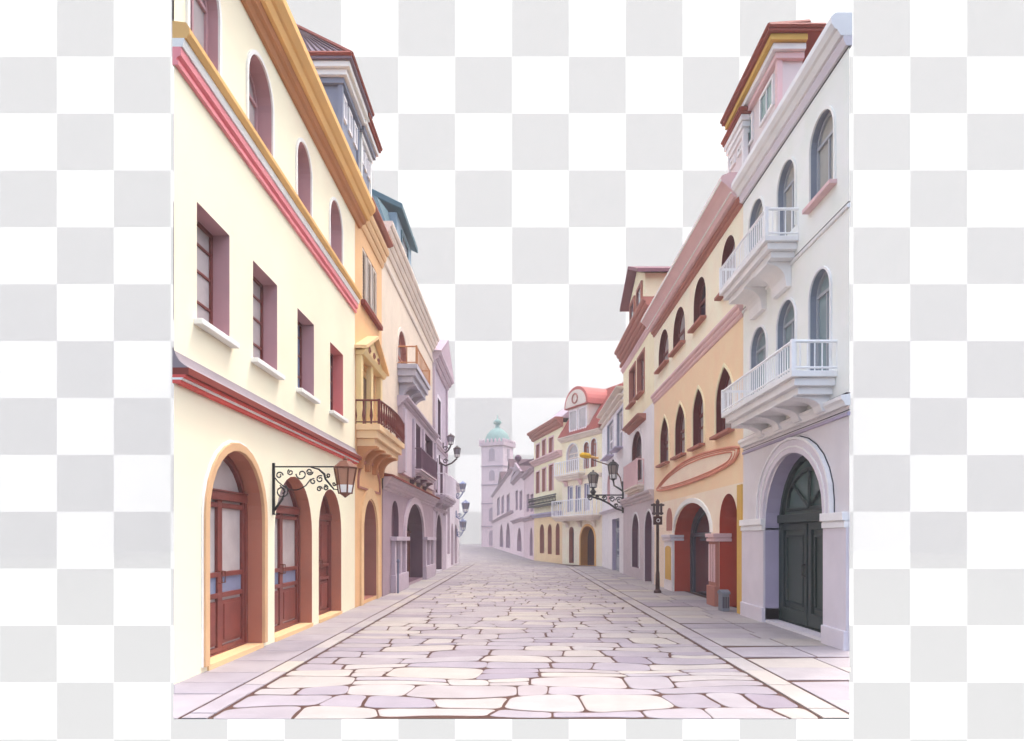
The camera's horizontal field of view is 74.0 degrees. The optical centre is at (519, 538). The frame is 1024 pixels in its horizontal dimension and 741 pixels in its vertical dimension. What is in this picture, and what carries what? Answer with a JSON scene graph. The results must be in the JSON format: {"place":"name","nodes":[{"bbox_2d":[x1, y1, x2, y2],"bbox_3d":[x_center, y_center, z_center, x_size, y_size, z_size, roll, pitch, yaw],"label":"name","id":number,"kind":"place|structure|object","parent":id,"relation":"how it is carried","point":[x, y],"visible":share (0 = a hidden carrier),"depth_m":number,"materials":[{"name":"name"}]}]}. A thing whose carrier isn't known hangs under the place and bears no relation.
{"place":"outdoors","nodes":[
{"label":"outdoors","id":0,"kind":"place"},
{"bbox_2d":[172,0,382,683],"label":"cream house","id":1,"kind":"structure","parent":0,"point":[278,149],"depth_m":10.58,"materials":[{"name":"paint"}]},
{"bbox_2d":[172,0,221,76],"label":"window","id":2,"kind":"structure","parent":1,"relation":"in","point":[203,17],"depth_m":9.00,"materials":[{"name":"glass"}]},
{"bbox_2d":[173,202,239,348],"bbox_3d":[-4.090,-3.410,8.914,0.400,1.540,1.112,0,0,0],"label":"window","id":3,"kind":"structure","parent":1,"relation":"in","point":[213,242],"depth_m":9.34,"materials":[{"name":"pink wood"}]},
{"bbox_2d":[201,440,267,670],"bbox_3d":[-4.130,0.183,9.640,0.360,3.135,2.190,0,0,0],"label":"door","id":4,"kind":"structure","parent":1,"relation":"in","point":[234,512],"depth_m":10.06,"materials":[{"name":"red wood"}]},
{"bbox_2d":[246,49,274,158],"bbox_3d":[-4.125,-6.750,10.490,0.310,1.340,1.100,0,0,0],"label":"window","id":5,"kind":"structure","parent":1,"relation":"in","point":[260,112],"depth_m":10.89,"materials":[{"name":"paint"}]},
{"bbox_2d":[251,261,284,379],"bbox_3d":[-4.090,-3.405,10.730,0.400,1.550,1.182,0,0,0],"label":"window","id":6,"kind":"structure","parent":1,"relation":"in","point":[264,357],"depth_m":11.21,"materials":[{"name":"pink wood"}]},
{"bbox_2d":[275,477,312,641],"bbox_3d":[-4.140,0.325,12.125,0.340,2.850,2.010,0,0,0],"label":"door","id":7,"kind":"structure","parent":1,"relation":"in","point":[293,523],"depth_m":12.74,"materials":[{"name":"red wood"}]},
{"bbox_2d":[295,138,312,217],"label":"window","id":8,"kind":"structure","parent":1,"relation":"in","point":[303,166],"depth_m":13.01,"materials":[{"name":"glass"}]},
{"bbox_2d":[296,308,320,403],"bbox_3d":[-4.090,-3.395,12.762,0.400,1.530,1.142,0,0,0],"label":"window","id":9,"kind":"structure","parent":1,"relation":"in","point":[305,328],"depth_m":13.25,"materials":[{"name":"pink wood"}]},
{"bbox_2d":[272,457,356,514],"bbox_3d":[-3.311,-0.850,11.030,1.378,0.940,0.343,0,0,0],"label":"wall lantern","id":10,"kind":"object","parent":1,"relation":"attached to","point":[345,470],"depth_m":11.01,"materials":[{"name":"black metal"}]},
{"bbox_2d":[319,489,341,622],"bbox_3d":[-4.140,0.355,14.430,0.340,2.790,1.720,0,0,0],"label":"door","id":11,"kind":"structure","parent":1,"relation":"in","point":[329,517],"depth_m":15.12,"materials":[{"name":"red wood"}]},
{"bbox_2d":[329,197,343,265],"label":"window","id":12,"kind":"structure","parent":1,"relation":"in","point":[336,235],"depth_m":15.29,"materials":[{"name":"glass"}]},
{"bbox_2d":[329,342,348,422],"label":"window","id":13,"kind":"structure","parent":1,"relation":"in","point":[336,358],"depth_m":15.44,"materials":[{"name":"red wood"}]},
{"bbox_2d":[372,189,439,596],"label":"beige house","id":14,"kind":"structure","parent":0,"point":[410,341],"depth_m":23.33,"materials":[{"name":"paint"}]},
{"bbox_2d":[396,327,407,363],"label":"window","id":15,"kind":"structure","parent":14,"relation":"in","point":[401,339],"depth_m":23.76,"materials":[{"name":"brown glass"}]},
{"bbox_2d":[425,438,428,453],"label":"window","id":16,"kind":"structure","parent":14,"relation":"in","point":[426,441],"depth_m":30.19,"materials":[{"name":"purple glass"}]},
{"bbox_2d":[432,340,455,573],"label":"purple house","id":17,"kind":"structure","parent":0,"point":[442,378],"depth_m":34.53,"materials":[{"name":"purple paint"}]},
{"bbox_2d":[436,455,437,492],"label":"window","id":18,"kind":"structure","parent":17,"relation":"in","point":[437,455],"depth_m":33.30,"materials":[{"name":"purple glass"}]},
{"bbox_2d":[435,512,442,573],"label":"door","id":19,"kind":"structure","parent":17,"relation":"in","point":[438,523],"depth_m":34.99,"materials":[{"name":"purple wood"}]},
{"bbox_2d":[437,393,441,443],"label":"window","id":20,"kind":"structure","parent":17,"relation":"in","point":[438,398],"depth_m":34.60,"materials":[{"name":"purple glass"}]},
{"bbox_2d":[439,458,443,494],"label":"window","id":21,"kind":"structure","parent":17,"relation":"in","point":[441,467],"depth_m":35.60,"materials":[{"name":"purple"}]},
{"bbox_2d":[443,433,454,452],"bbox_3d":[-3.695,-4.971,35.600,0.670,1.058,0.381,0,0,0],"label":"wall lantern","id":22,"kind":"object","parent":17,"relation":"attached to","point":[450,438],"depth_m":35.55,"materials":[{"name":"metal"}]},
{"bbox_2d":[439,446,460,465],"bbox_3d":[-3.460,-4.121,34.000,1.116,1.059,0.343,0,0,0],"label":"wall lantern","id":23,"kind":"object","parent":17,"relation":"attached to","point":[457,449],"depth_m":33.96,"materials":[{"name":"metal"}]},
{"bbox_2d":[0,0,1023,740],"bbox_3d":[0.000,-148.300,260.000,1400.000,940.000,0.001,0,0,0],"label":"sky","id":24,"kind":"structure","parent":0,"point":[546,172],"depth_m":260.00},
{"bbox_2d":[173,563,850,718],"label":"pavement","id":25,"kind":"structure","parent":0,"point":[195,692],"depth_m":10.36,"materials":[{"name":"stone"}]},
{"bbox_2d":[354,196,404,607],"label":"orange house","id":26,"kind":"structure","parent":25,"relation":"on","point":[379,446],"depth_m":17.93,"materials":[{"name":"paint"}]},
{"bbox_2d":[363,365,374,423],"bbox_3d":[-4.090,-3.625,17.925,0.180,1.650,1.950,0,0,0],"label":"balcony door","id":27,"kind":"structure","parent":26,"relation":"in","point":[364,368],"depth_m":18.39,"materials":[{"name":"gold wood"}]},
{"bbox_2d":[360,488,379,605],"bbox_3d":[-4.185,0.175,18.200,0.470,3.050,2.300,0,0,0],"label":"door","id":28,"kind":"structure","parent":26,"relation":"in","point":[369,524],"depth_m":19.05,"materials":[{"name":"red paint"}]},
{"bbox_2d":[396,559,399,592],"bbox_3d":[-3.720,1.170,20.900,0.100,1.060,0.095,0,0,0],"label":"bollard","id":29,"kind":"object","parent":25,"relation":"on","point":[397,560],"visible":1,"depth_m":20.87,"materials":[{"name":"metal"}]},
{"bbox_2d":[446,480,459,568],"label":"pale lilac house","id":30,"kind":"structure","parent":25,"relation":"on","point":[452,542],"depth_m":41.40,"materials":[{"name":"paint"}]},
{"bbox_2d":[447,508,449,553],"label":"window","id":31,"kind":"structure","parent":30,"relation":"in","point":[448,515],"depth_m":39.30,"materials":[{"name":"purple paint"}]},
{"bbox_2d":[451,524,452,564],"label":"window","id":32,"kind":"structure","parent":30,"relation":"in","point":[452,524],"depth_m":41.40,"materials":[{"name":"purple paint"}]},
{"bbox_2d":[455,524,456,563],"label":"window","id":33,"kind":"structure","parent":30,"relation":"in","point":[455,524],"depth_m":43.80,"materials":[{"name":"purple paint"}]},
{"bbox_2d":[456,481,465,498],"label":"wall lantern","id":34,"kind":"object","parent":30,"relation":"attached to","point":[462,484],"depth_m":42.45,"materials":[{"name":"blue metal"}]},
{"bbox_2d":[456,518,466,536],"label":"wall lantern","id":35,"kind":"object","parent":30,"relation":"attached to","point":[462,522],"depth_m":43.54,"materials":[{"name":"grey glass"}]},
{"bbox_2d":[456,499,469,518],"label":"wall lantern","id":36,"kind":"object","parent":30,"relation":"attached to","point":[465,505],"depth_m":42.93,"materials":[{"name":"blue metal"}]},
{"bbox_2d":[614,266,670,583],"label":"yellow house","id":37,"kind":"structure","parent":25,"relation":"on","point":[634,352],"depth_m":28.05,"materials":[{"name":"paint"}]},
{"bbox_2d":[587,460,623,512],"bbox_3d":[4.107,-2.475,32.300,1.773,2.550,0.476,0,0,0],"label":"double lantern","id":38,"kind":"object","parent":37,"relation":"attached to","point":[612,465],"visible":0.99,"depth_m":32.26,"materials":[{"name":"black metal"}]},
{"bbox_2d":[625,361,635,409],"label":"window","id":39,"kind":"structure","parent":37,"relation":"in","point":[632,371],"depth_m":30.41,"materials":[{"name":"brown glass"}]},
{"bbox_2d":[631,512,639,568],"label":"shop window","id":40,"kind":"structure","parent":37,"relation":"in","point":[635,527],"depth_m":29.89,"materials":[{"name":"purple paint"}]},
{"bbox_2d":[631,428,642,480],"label":"window","id":41,"kind":"structure","parent":37,"relation":"in","point":[637,441],"depth_m":29.10,"materials":[{"name":"brown glass"}]},
{"bbox_2d":[633,347,644,399],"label":"window","id":42,"kind":"structure","parent":37,"relation":"in","point":[641,358],"depth_m":28.34,"materials":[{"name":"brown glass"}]},
{"bbox_2d":[644,509,653,583],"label":"shop window","id":43,"kind":"structure","parent":37,"relation":"in","point":[648,522],"depth_m":26.86,"materials":[{"name":"purple paint"}]},
{"bbox_2d":[651,499,663,592],"bbox_3d":[4.300,0.240,21.100,0.400,2.920,0.228,0,0,0],"label":"street lamp","id":44,"kind":"object","parent":25,"relation":"on","point":[657,520],"visible":1,"depth_m":21.06,"materials":[{"name":"brown metal"}]},
{"bbox_2d":[717,590,730,610],"bbox_3d":[4.790,1.450,15.900,0.220,0.500,0.347,0,0,0],"label":"utility box","id":45,"kind":"object","parent":25,"relation":"on","point":[723,600],"visible":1,"depth_m":15.75,"materials":[{"name":"grey metal"}]},
{"bbox_2d":[178,552,848,718],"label":"ground","id":46,"kind":"structure","parent":0,"point":[378,716],"depth_m":8.33,"materials":[{"name":"grey stone"}]},
{"bbox_2d":[479,414,515,546],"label":"church tower","id":47,"kind":"structure","parent":46,"relation":"on","point":[497,445],"depth_m":130.23,"materials":[{"name":"paint"}]},
{"bbox_2d":[489,508,492,520],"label":"window","id":48,"kind":"structure","parent":47,"relation":"in","point":[491,509],"depth_m":129.89,"materials":[{"name":"glass"}]},
{"bbox_2d":[489,531,492,545],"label":"window","id":49,"kind":"structure","parent":47,"relation":"in","point":[491,532],"depth_m":129.89,"materials":[{"name":"glass"}]},
{"bbox_2d":[489,448,494,460],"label":"window","id":50,"kind":"structure","parent":47,"relation":"in","point":[491,452],"depth_m":129.84,"materials":[{"name":"glass"}]},
{"bbox_2d":[489,470,494,480],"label":"window","id":51,"kind":"structure","parent":47,"relation":"in","point":[491,474],"depth_m":129.89,"materials":[{"name":"glass"}]},
{"bbox_2d":[507,449,509,460],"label":"window","id":52,"kind":"structure","parent":47,"relation":"in","point":[508,450],"depth_m":131.00,"materials":[{"name":"glass"}]},
{"bbox_2d":[491,458,533,553],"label":"long hall","id":53,"kind":"structure","parent":46,"relation":"on","point":[502,495],"depth_m":88.71,"materials":[{"name":"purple paint"}]},
{"bbox_2d":[497,496,499,515],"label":"window","id":54,"kind":"structure","parent":53,"relation":"in","point":[498,500],"depth_m":108.07,"materials":[{"name":"glass"}]},
{"bbox_2d":[500,524,502,546],"bbox_3d":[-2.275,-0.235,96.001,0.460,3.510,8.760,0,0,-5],"label":"window","id":55,"kind":"structure","parent":53,"relation":"in","point":[501,530],"depth_m":99.95,"materials":[{"name":"glass"}]},
{"bbox_2d":[501,495,503,513],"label":"window","id":56,"kind":"structure","parent":53,"relation":"in","point":[502,498],"depth_m":95.80,"materials":[{"name":"glass"}]},
{"bbox_2d":[506,523,509,547],"bbox_3d":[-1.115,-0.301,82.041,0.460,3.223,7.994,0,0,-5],"label":"window","id":57,"kind":"structure","parent":53,"relation":"in","point":[507,530],"depth_m":85.58,"materials":[{"name":"glass"}]},
{"bbox_2d":[507,493,509,511],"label":"window","id":58,"kind":"structure","parent":53,"relation":"in","point":[508,496],"depth_m":84.29,"materials":[{"name":"purple paint"}]},
{"bbox_2d":[510,455,532,556],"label":"gabled house","id":59,"kind":"structure","parent":46,"relation":"on","point":[516,480],"depth_m":66.69,"materials":[{"name":"purple paint"}]},
{"bbox_2d":[516,490,517,509],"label":"window","id":60,"kind":"structure","parent":59,"relation":"in","point":[517,490],"depth_m":70.24,"materials":[{"name":"glass"}]},
{"bbox_2d":[517,528,521,551],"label":"window","id":61,"kind":"structure","parent":59,"relation":"in","point":[519,544],"depth_m":68.18,"materials":[{"name":"glass"}]},
{"bbox_2d":[520,490,521,509],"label":"window","id":62,"kind":"structure","parent":59,"relation":"in","point":[521,490],"depth_m":65.34,"materials":[{"name":"glass"}]},
{"bbox_2d":[520,467,533,559],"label":"lilac house","id":63,"kind":"structure","parent":46,"relation":"on","point":[527,477],"depth_m":55.57,"materials":[{"name":"paint"}]},
{"bbox_2d":[530,528,532,555],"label":"window","id":64,"kind":"structure","parent":63,"relation":"in","point":[531,536],"depth_m":55.44,"materials":[{"name":"glass"}]},
{"bbox_2d":[527,409,568,563],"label":"amber house","id":65,"kind":"structure","parent":46,"relation":"on","point":[543,437],"depth_m":48.37,"materials":[{"name":"yellow paint"}]},
{"bbox_2d":[536,442,539,458],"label":"window","id":66,"kind":"structure","parent":65,"relation":"in","point":[538,444],"depth_m":51.39,"materials":[{"name":"brown glass"}]},
{"bbox_2d":[536,470,539,493],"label":"window","id":67,"kind":"structure","parent":65,"relation":"in","point":[537,472],"depth_m":51.39,"materials":[{"name":"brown glass"}]},
{"bbox_2d":[540,524,543,552],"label":"window","id":68,"kind":"structure","parent":65,"relation":"in","point":[541,527],"depth_m":50.42,"materials":[{"name":"brown glass"}]},
{"bbox_2d":[542,438,545,455],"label":"window","id":69,"kind":"structure","parent":65,"relation":"in","point":[543,440],"depth_m":49.76,"materials":[{"name":"brown glass"}]},
{"bbox_2d":[542,466,545,491],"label":"window","id":70,"kind":"structure","parent":65,"relation":"in","point":[544,468],"depth_m":49.76,"materials":[{"name":"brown glass"}]},
{"bbox_2d":[548,524,551,553],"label":"window","id":71,"kind":"structure","parent":65,"relation":"in","point":[549,527],"depth_m":48.37,"materials":[{"name":"brown glass"}]},
{"bbox_2d":[548,435,553,452],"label":"window","id":72,"kind":"structure","parent":65,"relation":"in","point":[550,439],"depth_m":48.04,"materials":[{"name":"brown glass"}]},
{"bbox_2d":[548,463,553,490],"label":"window","id":73,"kind":"structure","parent":65,"relation":"in","point":[550,466],"depth_m":48.04,"materials":[{"name":"brown glass"}]},
{"bbox_2d":[556,523,559,554],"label":"window","id":74,"kind":"structure","parent":65,"relation":"in","point":[557,526],"depth_m":46.47,"materials":[{"name":"brown glass"}]},
{"bbox_2d":[551,382,622,566],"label":"mansard house","id":75,"kind":"structure","parent":46,"relation":"on","point":[580,517],"depth_m":42.75,"materials":[{"name":"yellow paint"}]},
{"bbox_2d":[568,486,572,511],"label":"window","id":76,"kind":"structure","parent":75,"relation":"in","point":[570,488],"depth_m":44.34,"materials":[{"name":"blue glass"}]},
{"bbox_2d":[569,527,573,562],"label":"window","id":77,"kind":"structure","parent":75,"relation":"in","point":[571,531],"depth_m":44.26,"materials":[{"name":"brown glass"}]},
{"bbox_2d":[566,443,578,471],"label":"window","id":78,"kind":"structure","parent":75,"relation":"in","point":[572,452],"depth_m":44.12,"materials":[{"name":"grey glass"}]},
{"bbox_2d":[576,485,580,511],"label":"window","id":79,"kind":"structure","parent":75,"relation":"in","point":[578,487],"depth_m":43.44,"materials":[{"name":"blue glass"}]},
{"bbox_2d":[583,441,589,468],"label":"window","id":80,"kind":"structure","parent":75,"relation":"in","point":[586,447],"depth_m":42.49,"materials":[{"name":"brown glass"}]},
{"bbox_2d":[584,483,589,510],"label":"window","id":81,"kind":"structure","parent":75,"relation":"in","point":[586,486],"depth_m":42.51,"materials":[{"name":"blue glass"}]},
{"bbox_2d":[579,524,595,565],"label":"door","id":82,"kind":"structure","parent":75,"relation":"in","point":[587,537],"depth_m":42.87,"materials":[{"name":"brown wood"}]},
{"bbox_2d":[590,437,596,466],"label":"window","id":83,"kind":"structure","parent":75,"relation":"in","point":[593,443],"depth_m":41.78,"materials":[{"name":"glass"}]},
{"bbox_2d":[213,544,817,718],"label":"road","id":84,"kind":"structure","parent":0,"point":[320,679],"depth_m":9.15,"materials":[{"name":"stone"}]},
{"bbox_2d":[596,386,622,573],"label":"white house","id":85,"kind":"structure","parent":0,"point":[610,415],"depth_m":36.27,"materials":[{"name":"paint"}]},
{"bbox_2d":[580,452,621,486],"bbox_3d":[3.952,-3.262,32.700,2.087,1.735,0.260,0,0,0],"label":"yellow street lamp","id":86,"kind":"object","parent":85,"relation":"attached to","point":[585,455],"visible":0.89,"depth_m":32.65,"materials":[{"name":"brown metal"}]},
{"bbox_2d":[600,416,613,460],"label":"window","id":87,"kind":"structure","parent":85,"relation":"in","point":[610,426],"depth_m":37.69,"materials":[{"name":"white paint"}]},
{"bbox_2d":[607,475,609,502],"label":"window","id":88,"kind":"structure","parent":85,"relation":"in","point":[608,482],"depth_m":38.27,"materials":[{"name":"pink glass"}]},
{"bbox_2d":[612,518,618,570],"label":"door","id":89,"kind":"structure","parent":85,"relation":"in","point":[615,522],"depth_m":36.27,"materials":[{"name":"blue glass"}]},
{"bbox_2d":[609,404,622,452],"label":"window","id":90,"kind":"structure","parent":85,"relation":"in","point":[619,414],"depth_m":34.33,"materials":[{"name":"white paint"}]},
{"bbox_2d":[641,172,742,613],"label":"arcade house","id":91,"kind":"structure","parent":0,"point":[692,321],"depth_m":18.75,"materials":[{"name":"orange paint"}]},
{"bbox_2d":[654,329,668,373],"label":"window","id":92,"kind":"structure","parent":91,"relation":"in","point":[664,347],"depth_m":23.82,"materials":[{"name":"brown glass"}]},
{"bbox_2d":[655,414,669,467],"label":"window","id":93,"kind":"structure","parent":91,"relation":"in","point":[664,438],"depth_m":23.74,"materials":[{"name":"brown glass"}]},
{"bbox_2d":[668,307,685,356],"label":"window","id":94,"kind":"structure","parent":91,"relation":"in","point":[679,340],"depth_m":21.58,"materials":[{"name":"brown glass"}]},
{"bbox_2d":[670,401,685,460],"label":"window","id":95,"kind":"structure","parent":91,"relation":"in","point":[680,418],"depth_m":21.46,"materials":[{"name":"brown glass"}]},
{"bbox_2d":[672,498,712,595],"bbox_3d":[5.245,0.270,19.649,0.650,2.860,4.449,0,0,0],"label":"shop door","id":96,"kind":"structure","parent":91,"relation":"in","point":[694,521],"depth_m":21.29,"materials":[{"name":"wood"}]},
{"bbox_2d":[687,385,704,451],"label":"window","id":97,"kind":"structure","parent":91,"relation":"in","point":[698,407],"depth_m":19.27,"materials":[{"name":"brown glass"}]},
{"bbox_2d":[687,277,706,332],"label":"window","id":98,"kind":"structure","parent":91,"relation":"in","point":[700,315],"depth_m":19.09,"materials":[{"name":"brown glass"}]},
{"bbox_2d":[709,363,734,439],"bbox_3d":[5.000,-3.360,16.440,0.380,1.760,1.540,0,0,0],"label":"window","id":99,"kind":"structure","parent":91,"relation":"in","point":[721,429],"depth_m":16.93,"materials":[{"name":"brown glass"}]},
{"bbox_2d":[714,235,734,300],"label":"window","id":100,"kind":"structure","parent":91,"relation":"in","point":[729,247],"depth_m":16.52,"materials":[{"name":"brown glass"}]},
{"bbox_2d":[719,494,736,606],"bbox_3d":[5.250,0.320,16.155,0.560,2.760,1.410,0,0,0],"label":"shop door","id":101,"kind":"structure","parent":91,"relation":"in","point":[728,512],"depth_m":16.86,"materials":[{"name":"red paint"}]},
{"bbox_2d":[719,12,851,650],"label":"grey house","id":102,"kind":"structure","parent":0,"point":[784,121],"depth_m":12.27,"materials":[{"name":"paint"}]},
{"bbox_2d":[748,196,764,249],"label":"window","id":103,"kind":"structure","parent":102,"relation":"in","point":[758,205],"depth_m":14.45,"materials":[{"name":"grey glass"}]},
{"bbox_2d":[749,325,767,394],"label":"window","id":104,"kind":"structure","parent":102,"relation":"in","point":[758,352],"depth_m":14.37,"materials":[{"name":"grey glass"}]},
{"bbox_2d":[775,297,796,379],"bbox_3d":[5.035,-3.555,12.630,0.190,1.790,0.940,0,0,0],"label":"window","id":105,"kind":"structure","parent":102,"relation":"in","point":[786,321],"depth_m":12.91,"materials":[{"name":"grey glass"}]},
{"bbox_2d":[776,157,796,234],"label":"window","id":106,"kind":"structure","parent":102,"relation":"in","point":[786,189],"depth_m":12.86,"materials":[{"name":"grey glass"}]},
{"bbox_2d":[756,436,834,632],"bbox_3d":[5.113,-0.103,12.375,0.455,3.485,3.360,0,0,0],"label":"door","id":107,"kind":"structure","parent":102,"relation":"in","point":[802,485],"depth_m":12.87,"materials":[{"name":"green wood"}]},
{"bbox_2d":[802,106,836,213],"bbox_3d":[4.990,-6.275,11.140,0.280,1.450,1.040,0,0,0],"label":"window","id":108,"kind":"structure","parent":102,"relation":"in","point":[822,144],"depth_m":11.34,"materials":[{"name":"grey glass"}]},
{"bbox_2d":[808,266,831,369],"bbox_3d":[5.035,-3.560,11.215,0.190,1.800,0.850,0,0,0],"label":"window","id":109,"kind":"structure","parent":102,"relation":"in","point":[820,289],"depth_m":11.46,"materials":[{"name":"grey glass"}]}
]}

